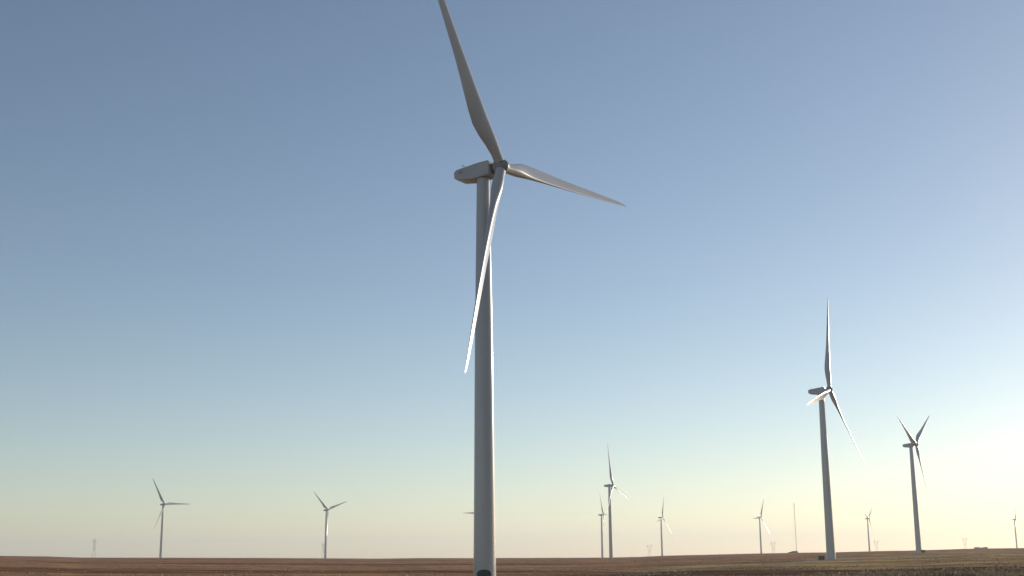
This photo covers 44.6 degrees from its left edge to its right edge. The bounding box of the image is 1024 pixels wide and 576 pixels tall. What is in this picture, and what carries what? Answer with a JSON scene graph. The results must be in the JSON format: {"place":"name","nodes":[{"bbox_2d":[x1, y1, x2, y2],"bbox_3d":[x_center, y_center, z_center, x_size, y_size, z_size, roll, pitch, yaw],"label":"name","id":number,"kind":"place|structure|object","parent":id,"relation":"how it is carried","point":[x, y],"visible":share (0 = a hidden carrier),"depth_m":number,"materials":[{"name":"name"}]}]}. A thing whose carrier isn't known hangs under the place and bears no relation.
{"place":"outdoors","nodes":[
{"label":"outdoors","id":0,"kind":"place"},
{"bbox_2d":[0,548,1023,575],"bbox_3d":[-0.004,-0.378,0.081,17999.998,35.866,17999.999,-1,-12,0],"label":"ground","id":1,"kind":"structure","parent":0,"point":[49,565],"depth_m":531.10,"materials":[{"name":"soil"}]},
{"bbox_2d":[153,479,183,557],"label":"wind turbine","id":2,"kind":"object","parent":1,"relation":"on","point":[163,504],"visible":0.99,"depth_m":1906.15,"materials":[{"name":"paint"}]},
{"bbox_2d":[314,492,346,557],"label":"wind turbine","id":3,"kind":"object","parent":1,"relation":"on","point":[326,526],"visible":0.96,"depth_m":2107.98,"materials":[{"name":"paint"}]},
{"bbox_2d":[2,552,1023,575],"bbox_3d":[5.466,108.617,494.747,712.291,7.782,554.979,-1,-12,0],"label":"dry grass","id":4,"kind":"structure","parent":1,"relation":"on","point":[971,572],"depth_m":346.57,"materials":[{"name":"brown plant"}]},
{"bbox_2d":[598,498,607,557],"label":"wind turbine","id":5,"kind":"object","parent":1,"relation":"on","point":[602,555],"visible":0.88,"depth_m":2368.23,"materials":[{"name":"paint"}]},
{"bbox_2d":[604,443,626,557],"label":"wind turbine","id":6,"kind":"object","parent":1,"relation":"on","point":[610,487],"visible":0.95,"depth_m":1400.35,"materials":[{"name":"paint"}]},
{"bbox_2d":[657,498,669,555],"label":"wind turbine","id":7,"kind":"object","parent":1,"relation":"on","point":[660,519],"visible":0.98,"depth_m":2653.31,"materials":[{"name":"paint"}]},
{"bbox_2d":[753,499,767,552],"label":"wind turbine","id":8,"kind":"object","parent":1,"relation":"on","point":[760,528],"visible":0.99,"depth_m":2796.07,"materials":[{"name":"paint"}]},
{"bbox_2d":[789,507,811,550],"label":"measuring mast","id":9,"kind":"object","parent":1,"relation":"on","point":[795,529],"visible":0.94,"depth_m":2137.02,"materials":[{"name":"metal"}]},
{"bbox_2d":[864,508,872,550],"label":"wind turbine","id":10,"kind":"object","parent":1,"relation":"on","point":[867,518],"visible":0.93,"depth_m":3087.95,"materials":[{"name":"paint"}]},
{"bbox_2d":[1012,507,1017,547],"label":"wind turbine","id":11,"kind":"object","parent":1,"relation":"on","point":[1015,519],"visible":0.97,"depth_m":3459.43,"materials":[{"name":"paint"}]},
{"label":"gravel pad","id":12,"kind":"structure","parent":1,"relation":"on","visible":0},
{"bbox_2d":[438,0,625,575],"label":"wind turbine","id":13,"kind":"object","parent":12,"relation":"on","point":[482,174],"visible":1,"depth_m":237.43,"materials":[{"name":"paint"}]},
{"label":"gravel pad","id":14,"kind":"structure","parent":1,"relation":"on","visible":0},
{"bbox_2d":[807,302,865,558],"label":"wind turbine","id":15,"kind":"object","parent":14,"relation":"on","point":[821,392],"visible":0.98,"depth_m":598.65,"materials":[{"name":"paint"}]},
{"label":"gravel pad","id":16,"kind":"structure","parent":1,"relation":"on","visible":0},
{"bbox_2d":[897,415,930,551],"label":"wind turbine","id":17,"kind":"object","parent":16,"relation":"on","point":[912,444],"visible":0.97,"depth_m":945.01,"materials":[{"name":"paint"}]},
{"bbox_2d":[0,0,1023,558],"label":"sky","id":18,"kind":"structure","parent":0,"point":[238,237],"materials":[{"name":"blue"}]},
{"bbox_2d":[645,560,818,569],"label":"dirt track","id":19,"kind":"structure","parent":0,"point":[720,566],"depth_m":461.49,"materials":[{"name":"brown soil"}]}
]}

